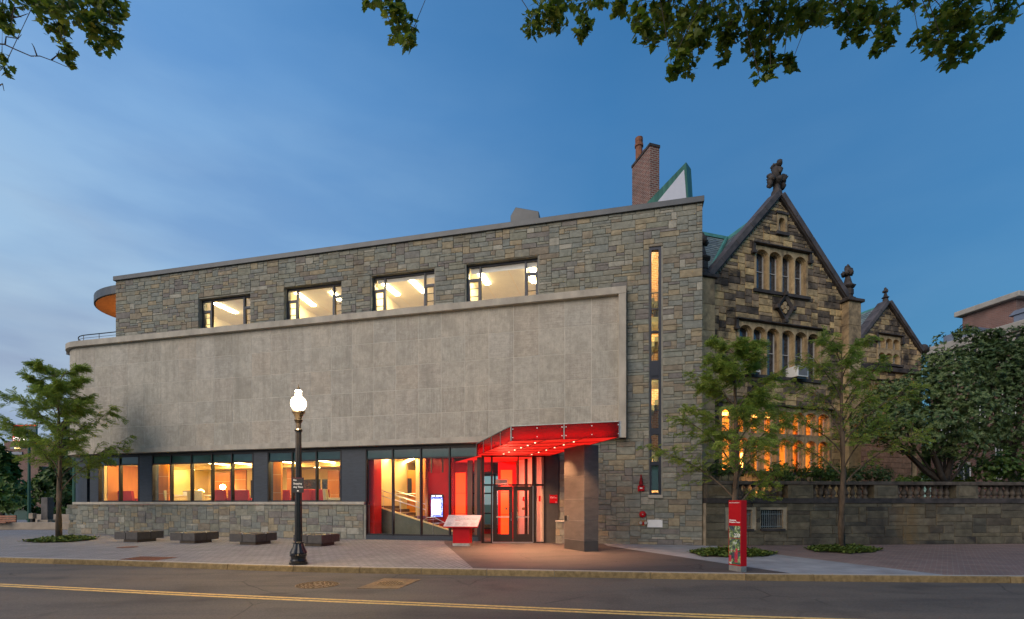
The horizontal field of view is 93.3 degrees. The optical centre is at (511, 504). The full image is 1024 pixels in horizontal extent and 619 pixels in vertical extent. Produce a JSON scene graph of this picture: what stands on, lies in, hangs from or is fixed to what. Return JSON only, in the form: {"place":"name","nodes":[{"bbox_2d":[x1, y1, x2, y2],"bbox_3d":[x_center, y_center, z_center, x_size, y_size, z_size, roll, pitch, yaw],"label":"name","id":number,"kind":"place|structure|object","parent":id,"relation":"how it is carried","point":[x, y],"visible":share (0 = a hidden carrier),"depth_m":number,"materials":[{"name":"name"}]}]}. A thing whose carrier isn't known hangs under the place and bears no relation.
{"place":"outdoors","nodes":[
{"label":"outdoors","id":0,"kind":"place"},
{"bbox_2d":[35,514,69,521],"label":"planter wall","id":1,"kind":"structure","parent":0,"point":[65,517],"depth_m":33.00,"materials":[{"name":"concrete"}]},
{"bbox_2d":[0,520,471,567],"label":"pavement","id":2,"kind":"structure","parent":0,"point":[392,553],"depth_m":15.29,"materials":[{"name":"grey concrete"}]},
{"bbox_2d":[0,515,16,522],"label":"wooden bench","id":3,"kind":"object","parent":2,"relation":"on","point":[8,521],"visible":0.81,"depth_m":28.60,"materials":[{"name":"brown wood"}]},
{"bbox_2d":[0,434,36,519],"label":"deciduous tree","id":4,"kind":"object","parent":2,"relation":"on","point":[13,494],"visible":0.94,"depth_m":34.70,"materials":[{"name":"green plant"}]},
{"bbox_2d":[27,441,30,521],"bbox_3d":[-29.956,-1.228,30.000,0.255,5.457,0.255,0,0,0],"label":"lamp pole","id":5,"kind":"object","parent":2,"relation":"on","point":[29,490],"visible":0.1,"depth_m":29.95,"materials":[{"name":"green metal"}]},
{"bbox_2d":[29,513,36,521],"bbox_3d":[-28.773,1.025,29.025,0.260,0.950,0.250,0,0,0],"label":"bin","id":6,"kind":"object","parent":2,"relation":"on","point":[32,517],"visible":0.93,"depth_m":28.95,"materials":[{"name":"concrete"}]},
{"bbox_2d":[0,522,68,529],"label":"planter wall","id":7,"kind":"structure","parent":2,"relation":"on","point":[29,526],"depth_m":28.33,"materials":[{"name":"concrete"}]},
{"bbox_2d":[37,497,54,521],"bbox_3d":[-28.347,0.550,29.500,0.660,1.900,0.600,0,0,0],"label":"stone post","id":8,"kind":"object","parent":2,"relation":"on","point":[46,509],"visible":0.68,"depth_m":29.31,"materials":[{"name":"stone"}]},
{"bbox_2d":[26,506,68,516],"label":"hedge","id":9,"kind":"object","parent":2,"relation":"on","point":[38,511],"visible":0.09,"depth_m":34.73,"materials":[{"name":"green plant"}]},
{"bbox_2d":[31,471,71,506],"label":"deciduous tree","id":10,"kind":"object","parent":2,"relation":"on","point":[42,485],"visible":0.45,"depth_m":40.73,"materials":[{"name":"green plant"}]},
{"bbox_2d":[50,405,72,484],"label":"deciduous tree","id":11,"kind":"object","parent":2,"relation":"on","point":[66,475],"visible":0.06,"depth_m":41.27,"materials":[{"name":"green plant"}]},
{"bbox_2d":[72,457,75,504],"bbox_3d":[-27.113,-1.038,30.000,0.420,5.076,0.420,0,0,0],"label":"lamp pole","id":12,"kind":"object","parent":2,"relation":"on","point":[73,487],"visible":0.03,"depth_m":29.89,"materials":[{"name":"green metal"}]},
{"bbox_2d":[116,546,137,547],"bbox_3d":[-13.331,1.492,16.765,0.600,0.008,0.600,0,0,0],"label":"cover","id":13,"kind":"object","parent":2,"relation":"on","point":[127,547],"visible":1,"depth_m":16.60,"materials":[{"name":"metal"}]},
{"bbox_2d":[114,530,163,541],"bbox_3d":[-15.067,1.292,19.564,1.140,0.415,1.120,0,0,13],"label":"stone bench","id":14,"kind":"object","parent":2,"relation":"on","point":[140,536],"visible":1,"depth_m":19.13,"materials":[{"name":"stone"}]},
{"bbox_2d":[125,556,176,560],"bbox_3d":[-10.009,1.488,13.258,1.245,0.008,0.800,0,0,9],"label":"tactile plate","id":15,"kind":"object","parent":2,"relation":"on","point":[147,558],"visible":1,"depth_m":13.25,"materials":[{"name":"metal"}]},
{"bbox_2d":[170,531,218,543],"bbox_3d":[-12.427,1.292,18.954,1.140,0.415,1.120,0,0,13],"label":"stone bench","id":16,"kind":"object","parent":2,"relation":"on","point":[192,537],"visible":1,"depth_m":18.50,"materials":[{"name":"stone"}]},
{"bbox_2d":[229,532,276,544],"bbox_3d":[-9.785,1.292,18.317,1.140,0.415,1.120,0,0,13],"label":"stone bench","id":17,"kind":"object","parent":2,"relation":"on","point":[253,538],"visible":1,"depth_m":17.85,"materials":[{"name":"stone"}]},
{"bbox_2d":[289,384,307,564],"bbox_3d":[-5.301,-0.740,12.005,0.430,4.480,0.430,0,0,0],"label":"street lamp","id":18,"kind":"object","parent":2,"relation":"on","point":[298,551],"visible":1,"depth_m":11.93,"materials":[{"name":"black metal"}]},
{"bbox_2d":[292,478,303,492],"bbox_3d":[-5.266,-0.465,11.986,0.290,0.370,0.214,0,0,0],"label":"parking sign","id":19,"kind":"object","parent":18,"relation":"attached to","point":[297,485],"visible":1,"depth_m":11.89,"materials":[{"name":"black metal"}]},
{"bbox_2d":[293,533,339,546],"bbox_3d":[-7.125,1.292,17.682,1.140,0.415,1.120,0,0,13],"label":"stone bench","id":20,"kind":"object","parent":2,"relation":"on","point":[318,539],"visible":0.95,"depth_m":17.18,"materials":[{"name":"stone"}]},
{"bbox_2d":[65,163,703,544],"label":"modern building","id":21,"kind":"structure","parent":2,"relation":"on","point":[426,362],"depth_m":20.38,"materials":[{"name":"stone"}]},
{"bbox_2d":[98,456,138,501],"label":"window","id":22,"kind":"structure","parent":21,"relation":"in","point":[126,460],"depth_m":23.73,"materials":[{"name":"glass"}]},
{"bbox_2d":[118,491,137,500],"bbox_3d":[-19.693,-0.145,25.136,0.950,1.050,0.898,0,0,16],"label":"armchair","id":23,"kind":"object","parent":21,"relation":"on","point":[128,495],"visible":0.25,"depth_m":24.69,"materials":[{"name":"red fabric"}]},
{"bbox_2d":[163,490,184,500],"bbox_3d":[-17.139,-0.145,24.441,0.850,1.050,0.898,0,0,44],"label":"armchair","id":24,"kind":"object","parent":21,"relation":"on","point":[165,495],"visible":0.29,"depth_m":23.90,"materials":[{"name":"beige fabric"}]},
{"bbox_2d":[174,495,210,499],"bbox_3d":[-17.585,-0.060,26.540,2.017,0.880,0.800,0,0,13],"label":"buffet table","id":25,"kind":"object","parent":21,"relation":"on","point":[180,496],"visible":0.2,"depth_m":26.23,"materials":[{"name":"beige wood"}]},
{"bbox_2d":[187,490,210,499],"bbox_3d":[-15.435,-0.145,24.033,0.850,1.050,0.898,0,0,10],"label":"armchair","id":26,"kind":"object","parent":21,"relation":"on","point":[198,494],"visible":0.19,"depth_m":23.59,"materials":[{"name":"beige fabric"}]},
{"bbox_2d":[151,453,253,501],"bbox_3d":[-14.516,-1.215,22.666,5.747,2.230,0.160,0,0,13],"label":"window","id":27,"kind":"structure","parent":21,"relation":"in","point":[232,458],"depth_m":22.65,"materials":[{"name":"clear glass"}]},
{"bbox_2d":[215,490,227,499],"bbox_3d":[-13.789,-0.145,23.340,0.950,1.050,0.898,0,0,27],"label":"armchair","id":28,"kind":"object","parent":21,"relation":"on","point":[220,495],"visible":0.14,"depth_m":22.86,"materials":[{"name":"red fabric"}]},
{"bbox_2d":[202,295,249,327],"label":"window","id":29,"kind":"structure","parent":21,"relation":"in","point":[244,298],"depth_m":22.62,"materials":[{"name":"black metal"}]},
{"bbox_2d":[228,490,251,499],"bbox_3d":[-12.896,-0.145,23.232,1.000,1.050,0.898,0,0,4],"label":"armchair","id":30,"kind":"object","parent":21,"relation":"on","point":[242,494],"visible":0.19,"depth_m":22.80,"materials":[{"name":"red fabric"}]},
{"bbox_2d":[283,490,290,499],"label":"armchair","id":31,"kind":"object","parent":21,"relation":"on","point":[286,494],"visible":0.1,"depth_m":22.76,"materials":[{"name":"red fabric"}]},
{"bbox_2d":[267,450,341,501],"bbox_3d":[-9.177,-1.215,21.411,3.734,2.230,0.160,0,0,13],"label":"window","id":32,"kind":"structure","parent":21,"relation":"in","point":[335,455],"depth_m":21.33,"materials":[{"name":"brown metal"}]},
{"bbox_2d":[302,489,312,499],"bbox_3d":[-9.357,-0.145,22.503,0.850,1.050,0.898,0,0,27],"label":"armchair","id":33,"kind":"object","parent":21,"relation":"on","point":[307,494],"visible":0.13,"depth_m":22.02,"materials":[{"name":"red fabric"}]},
{"bbox_2d":[287,283,340,319],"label":"window","id":34,"kind":"structure","parent":21,"relation":"in","point":[334,286],"depth_m":21.56,"materials":[{"name":"black metal"}]},
{"bbox_2d":[304,479,327,489],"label":"rear window","id":35,"kind":"structure","parent":21,"relation":"in","point":[308,483],"depth_m":28.41,"materials":[{"name":"grey glass"}]},
{"bbox_2d":[312,489,329,499],"bbox_3d":[-8.678,-0.145,22.445,0.850,1.050,0.898,0,0,10],"label":"armchair","id":36,"kind":"object","parent":21,"relation":"on","point":[320,494],"visible":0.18,"depth_m":22.03,"materials":[{"name":"red fabric"}]},
{"bbox_2d":[323,489,339,499],"bbox_3d":[-8.054,-0.145,21.973,0.898,1.050,0.700,0,0,-6],"label":"armchair","id":37,"kind":"object","parent":21,"relation":"on","point":[325,495],"visible":0.25,"depth_m":21.62,"materials":[{"name":"beige fabric"}]},
{"bbox_2d":[374,271,433,310],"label":"window","id":38,"kind":"structure","parent":21,"relation":"in","point":[429,274],"depth_m":20.57,"materials":[{"name":"black metal"}]},
{"bbox_2d":[408,478,411,495],"bbox_3d":[-5.161,-0.850,24.370,0.195,0.900,0.060,0,0,13],"label":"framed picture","id":39,"kind":"object","parent":21,"relation":"attached to","point":[409,485],"visible":1,"depth_m":24.34},
{"bbox_2d":[365,446,477,536],"bbox_3d":[-3.791,-0.450,20.145,5.051,3.760,0.160,0,0,13],"label":"window","id":40,"kind":"structure","parent":21,"relation":"in","point":[440,452],"depth_m":20.18,"materials":[{"name":"clear glass"}]},
{"bbox_2d":[431,494,442,516],"bbox_3d":[-3.502,0.084,22.573,0.612,1.077,0.061,0,0,13],"label":"display screen","id":41,"kind":"object","parent":21,"relation":"attached to","point":[436,505],"visible":0.93,"depth_m":22.55,"materials":[{"name":"white glass"}]},
{"bbox_2d":[467,258,537,301],"bbox_3d":[-0.364,-8.873,19.509,2.942,1.666,0.210,0,0,13],"label":"window","id":42,"kind":"structure","parent":21,"relation":"in","point":[528,263],"depth_m":19.57,"materials":[{"name":"white glass"}]},
{"bbox_2d":[476,421,620,455],"bbox_3d":[0.821,-2.090,16.103,2.814,0.471,6.290,0,0,-17],"label":"entrance canopy","id":43,"kind":"object","parent":21,"relation":"attached to","point":[544,439],"visible":0.96,"depth_m":14.27,"materials":[{"name":"red metal"}]},
{"bbox_2d":[550,495,557,502],"bbox_3d":[1.600,-0.192,18.605,0.305,0.325,0.029,0,0,0],"label":"wall sign","id":44,"kind":"object","parent":21,"relation":"attached to","point":[553,498],"depth_m":18.59,"materials":[{"name":"red paint"}]},
{"bbox_2d":[638,475,643,490],"bbox_3d":[4.785,-0.786,17.924,0.240,0.610,0.150,0,0,13],"label":"alarm strobe","id":45,"kind":"object","parent":21,"relation":"attached to","point":[640,486],"visible":1,"depth_m":17.90,"materials":[{"name":"red paint"}]},
{"bbox_2d":[639,511,645,517],"bbox_3d":[4.836,0.381,17.899,0.250,0.250,0.115,0,0,13],"label":"alarm bell","id":46,"kind":"object","parent":21,"relation":"attached to","point":[642,514],"visible":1,"depth_m":17.87,"materials":[{"name":"red paint"}]},
{"bbox_2d":[639,520,647,525],"bbox_3d":[4.858,0.704,17.912,0.340,0.220,0.130,0,0,13],"label":"hose connection","id":47,"kind":"object","parent":21,"relation":"attached to","point":[643,523],"visible":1,"depth_m":17.91,"materials":[{"name":"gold metal"}]},
{"bbox_2d":[647,520,662,526],"bbox_3d":[5.275,0.719,17.850,0.540,0.280,0.020,0,0,13],"label":"notice plate","id":48,"kind":"object","parent":21,"relation":"attached to","point":[655,523],"visible":1,"depth_m":17.84,"materials":[{"name":"metal"}]},
{"bbox_2d":[648,246,662,497],"bbox_3d":[5.315,-4.880,17.943,0.518,9.319,0.260,0,0,13],"label":"slot window","id":49,"kind":"structure","parent":21,"relation":"in","point":[654,366],"depth_m":17.94,"materials":[{"name":"black glass"}]},
{"label":"planting soil","id":50,"kind":"structure","parent":2,"relation":"on","visible":0},
{"bbox_2d":[18,534,99,541],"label":"ground cover","id":51,"kind":"object","parent":50,"relation":"on","point":[65,538],"visible":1,"depth_m":19.51,"materials":[{"name":"green plant"}]},
{"bbox_2d":[0,358,136,536],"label":"honeylocust tree","id":52,"kind":"object","parent":50,"relation":"on","point":[55,391],"visible":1,"depth_m":20.21,"materials":[{"name":"green plant"}]},
{"bbox_2d":[3,505,497,523],"bbox_3d":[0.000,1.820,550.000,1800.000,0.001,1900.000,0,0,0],"label":"ground","id":53,"kind":"structure","parent":0,"point":[21,514],"depth_m":84.30,"materials":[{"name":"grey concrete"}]},
{"bbox_2d":[4,441,70,508],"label":"hotel building","id":54,"kind":"structure","parent":53,"relation":"on","point":[24,467],"depth_m":146.00,"materials":[{"name":"red brick"}]},
{"bbox_2d":[13,425,37,440],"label":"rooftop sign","id":55,"kind":"object","parent":54,"relation":"on","point":[34,430],"visible":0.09,"depth_m":151.00,"materials":[{"name":"grey glass"}]},
{"bbox_2d":[37,442,66,505],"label":"deciduous tree","id":56,"kind":"object","parent":53,"relation":"on","point":[48,469],"visible":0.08,"depth_m":58.93,"materials":[{"name":"green plant"}]},
{"bbox_2d":[0,562,1023,618],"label":"road","id":57,"kind":"structure","parent":0,"point":[47,591],"depth_m":8.44,"materials":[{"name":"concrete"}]},
{"bbox_2d":[295,581,339,588],"bbox_3d":[-3.920,1.621,9.743,0.840,0.015,0.840,0,0,0],"label":"manhole cover","id":58,"kind":"object","parent":57,"relation":"on","point":[317,584],"visible":1,"depth_m":9.70,"materials":[{"name":"metal"}]},
{"bbox_2d":[357,578,420,588],"bbox_3d":[-2.479,1.619,9.890,0.846,0.022,1.265,0,0,9],"label":"manhole plate","id":59,"kind":"object","parent":57,"relation":"on","point":[388,583],"visible":1,"depth_m":9.79,"materials":[{"name":"metal"}]},
{"bbox_2d":[0,557,1023,582],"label":"kerb","id":60,"kind":"structure","parent":57,"relation":"on","point":[677,575],"depth_m":10.85,"materials":[{"name":"concrete"}]},
{"bbox_2d":[0,0,1023,504],"label":"sky","id":61,"kind":"structure","parent":0,"point":[217,130],"materials":[{"name":"blue"}]},
{"bbox_2d":[444,541,784,572],"bbox_3d":[1.495,1.496,15.427,6.565,0.001,11.869,0,0,-13],"label":"asphalt apron","id":62,"kind":"object","parent":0,"point":[537,556],"visible":0.89,"depth_m":13.05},
{"bbox_2d":[443,515,481,545],"bbox_3d":[-1.782,0.954,17.507,1.260,1.092,0.780,0,0,7],"label":"map lectern","id":63,"kind":"object","parent":62,"relation":"on","point":[462,526],"visible":1,"depth_m":17.27,"materials":[{"name":"metal"}]},
{"bbox_2d":[555,520,563,542],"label":"stone block","id":64,"kind":"structure","parent":62,"relation":"on","point":[559,531],"depth_m":18.32,"materials":[{"name":"stone"}]},
{"bbox_2d":[564,445,597,551],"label":"granite pier","id":65,"kind":"structure","parent":62,"relation":"on","point":[581,494],"depth_m":15.34,"materials":[{"name":"grey stone"}]},
{"bbox_2d":[729,500,746,571],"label":"sign pillar","id":66,"kind":"structure","parent":62,"relation":"on","point":[737,535],"depth_m":10.68,"materials":[{"name":"metal"}]},
{"bbox_2d":[605,544,941,574],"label":"concrete path","id":67,"kind":"structure","parent":0,"point":[786,564],"depth_m":12.17,"materials":[{"name":"grey concrete"}]},
{"bbox_2d":[688,545,778,556],"bbox_3d":[6.647,1.373,14.655,2.731,0.242,2.611,0,0,0],"label":"ground cover","id":68,"kind":"object","parent":67,"relation":"on","point":[722,551],"visible":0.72,"depth_m":14.22,"materials":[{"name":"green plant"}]},
{"bbox_2d":[636,334,800,501],"bbox_3d":[6.572,-1.822,14.110,5.153,6.651,4.592,0,0,0],"label":"honeylocust tree","id":69,"kind":"object","parent":68,"relation":"on","point":[724,365],"visible":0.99,"depth_m":14.46,"materials":[{"name":"green plant"}]},
{"bbox_2d":[720,544,1023,574],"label":"brick pavement","id":70,"kind":"structure","parent":0,"point":[975,559],"depth_m":13.54,"materials":[{"name":"brick"}]},
{"bbox_2d":[804,542,884,553],"bbox_3d":[10.787,1.387,15.803,3.296,0.206,2.033,0,0,-43],"label":"ground cover","id":71,"kind":"object","parent":70,"relation":"on","point":[851,548],"visible":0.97,"depth_m":15.22,"materials":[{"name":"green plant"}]},
{"bbox_2d":[762,325,936,545],"bbox_3d":[10.840,-2.078,16.032,4.290,7.163,4.805,0,0,-41],"label":"honeylocust tree","id":72,"kind":"object","parent":71,"relation":"on","point":[858,354],"visible":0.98,"depth_m":15.64,"materials":[{"name":"green plant"}]},
{"bbox_2d":[702,481,1023,545],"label":"terrace wall","id":73,"kind":"structure","parent":70,"relation":"on","point":[877,513],"depth_m":17.80,"materials":[{"name":"stone"}]},
{"bbox_2d":[761,510,776,527],"bbox_3d":[9.403,0.546,17.944,0.852,0.685,0.040,0,0,-4],"label":"window back","id":74,"kind":"structure","parent":73,"relation":"in","point":[774,511],"depth_m":17.93,"materials":[{"name":"grey glass"}]},
{"bbox_2d":[927,290,1023,496],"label":"brick building","id":75,"kind":"structure","parent":0,"point":[1005,311],"depth_m":30.35,"materials":[{"name":"brick"}]},
{"bbox_2d":[957,462,970,479],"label":"window","id":76,"kind":"structure","parent":75,"relation":"in","point":[968,463],"depth_m":29.72,"materials":[{"name":"glass"}]},
{"label":"terrace ground","id":77,"kind":"structure","parent":0,"visible":0},
{"bbox_2d":[707,459,755,480],"bbox_3d":[8.359,-0.847,18.529,1.732,1.801,1.532,0,0,0],"label":"shrub","id":78,"kind":"object","parent":77,"relation":"on","point":[719,467],"visible":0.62,"depth_m":18.26,"materials":[{"name":"green plant"}]},
{"bbox_2d":[631,136,929,497],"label":"gabled stone house","id":79,"kind":"structure","parent":77,"relation":"on","point":[769,272],"depth_m":20.95,"materials":[{"name":"stone"}]},
{"bbox_2d":[740,363,759,375],"bbox_3d":[9.815,-5.598,20.051,0.543,0.540,0.648,0,0,-17],"label":"air conditioner","id":80,"kind":"object","parent":79,"relation":"attached to","point":[756,373],"visible":0.17,"depth_m":19.87,"materials":[{"name":"white paint"}]},
{"bbox_2d":[719,404,830,471],"bbox_3d":[11.247,-2.742,20.648,5.887,2.699,0.280,0,0,-17],"label":"window","id":81,"kind":"structure","parent":79,"relation":"in","point":[802,438],"depth_m":20.93,"materials":[{"name":"stone"}]},
{"bbox_2d":[737,320,820,379],"bbox_3d":[11.390,-6.488,20.702,4.465,2.159,0.300,0,0,-17],"label":"window","id":82,"kind":"structure","parent":79,"relation":"in","point":[786,342],"depth_m":20.77,"materials":[{"name":"stone"}]},
{"bbox_2d":[754,245,807,295],"bbox_3d":[11.441,-9.901,20.718,2.855,1.832,0.300,0,0,-17],"label":"window","id":83,"kind":"structure","parent":79,"relation":"in","point":[779,270],"depth_m":20.77,"materials":[{"name":"stone"}]},
{"bbox_2d":[777,213,786,231],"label":"window","id":84,"kind":"structure","parent":79,"relation":"in","point":[781,219],"depth_m":20.65,"materials":[{"name":"stone"}]},
{"bbox_2d":[786,365,807,379],"bbox_3d":[12.239,-5.598,20.790,0.584,0.540,0.648,0,0,-17],"label":"air conditioner","id":85,"kind":"object","parent":79,"relation":"attached to","point":[797,374],"visible":0.62,"depth_m":20.53,"materials":[{"name":"white paint"}]},
{"bbox_2d":[864,380,886,414],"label":"window","id":86,"kind":"structure","parent":79,"relation":"in","point":[870,386],"depth_m":26.23,"materials":[{"name":"stone"}]},
{"bbox_2d":[877,335,900,364],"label":"window","id":87,"kind":"structure","parent":79,"relation":"in","point":[890,345],"depth_m":26.63,"materials":[{"name":"stone"}]},
{"bbox_2d":[763,459,806,480],"bbox_3d":[10.656,-0.848,18.903,1.569,1.816,1.229,0,0,0],"label":"shrub","id":88,"kind":"object","parent":77,"relation":"on","point":[789,477],"visible":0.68,"depth_m":18.81,"materials":[{"name":"green plant"}]},
{"bbox_2d":[798,459,846,496],"bbox_3d":[12.152,-0.877,19.022,1.594,1.872,1.593,0,0,-43],"label":"shrub","id":89,"kind":"object","parent":77,"relation":"on","point":[830,473],"visible":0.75,"depth_m":18.81,"materials":[{"name":"green plant"}]},
{"bbox_2d":[839,460,893,491],"bbox_3d":[13.990,-0.860,19.192,2.067,1.825,1.501,0,0,0],"label":"shrub","id":90,"kind":"object","parent":77,"relation":"on","point":[884,474],"visible":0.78,"depth_m":18.91,"materials":[{"name":"green plant"}]},
{"bbox_2d":[893,474,927,497],"bbox_3d":[15.899,-0.595,19.415,1.244,1.296,0.992,0,0,0],"label":"shrub","id":91,"kind":"object","parent":77,"relation":"on","point":[900,478],"visible":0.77,"depth_m":19.31,"materials":[{"name":"green plant"}]},
{"bbox_2d":[922,440,930,468],"bbox_3d":[30.213,-2.525,33.119,7.871,8.062,4.632,0,0,0],"label":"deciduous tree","id":92,"kind":"object","parent":77,"relation":"on","point":[928,459],"visible":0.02,"depth_m":32.36,"materials":[{"name":"green plant"}]},
{"bbox_2d":[917,465,942,496],"bbox_3d":[18.251,-0.859,20.960,1.163,1.823,0.989,0,0,0],"label":"shrub","id":93,"kind":"object","parent":77,"relation":"on","point":[923,475],"visible":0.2,"depth_m":20.95,"materials":[{"name":"green plant"}]},
{"bbox_2d":[845,331,1021,496],"bbox_3d":[16.730,-3.654,19.256,6.214,7.555,3.555,0,0,-12],"label":"magnolia tree","id":94,"kind":"object","parent":77,"relation":"on","point":[942,407],"visible":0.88,"depth_m":19.13,"materials":[{"name":"green plant"}]},
{"bbox_2d":[941,456,970,479],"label":"shrub","id":95,"kind":"object","parent":77,"relation":"on","point":[956,466],"visible":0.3,"depth_m":21.84,"materials":[{"name":"green plant"}]},
{"bbox_2d":[952,470,976,481],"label":"shrub","id":96,"kind":"object","parent":77,"relation":"on","point":[969,479],"visible":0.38,"depth_m":20.91,"materials":[{"name":"green plant"}]},
{"bbox_2d":[949,323,1023,496],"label":"evergreen tree","id":97,"kind":"object","parent":77,"relation":"on","point":[1008,376],"visible":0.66,"depth_m":22.04,"materials":[{"name":"green plant"}]},
{"bbox_2d":[968,445,1023,491],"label":"shrub","id":98,"kind":"object","parent":77,"relation":"on","point":[998,469],"visible":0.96,"depth_m":19.86,"materials":[{"name":"green plant"}]},
{"label":"far pavement","id":99,"kind":"structure","parent":0,"visible":0},
{"bbox_2d":[0,0,424,89],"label":"maple tree","id":100,"kind":"object","parent":99,"relation":"on","point":[92,27],"visible":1,"depth_m":8.56,"materials":[{"name":"green plant"}]},
{"bbox_2d":[520,0,1023,86],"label":"maple tree","id":101,"kind":"object","parent":99,"relation":"on","point":[949,22],"visible":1,"depth_m":8.40,"materials":[{"name":"green plant"}]}
]}

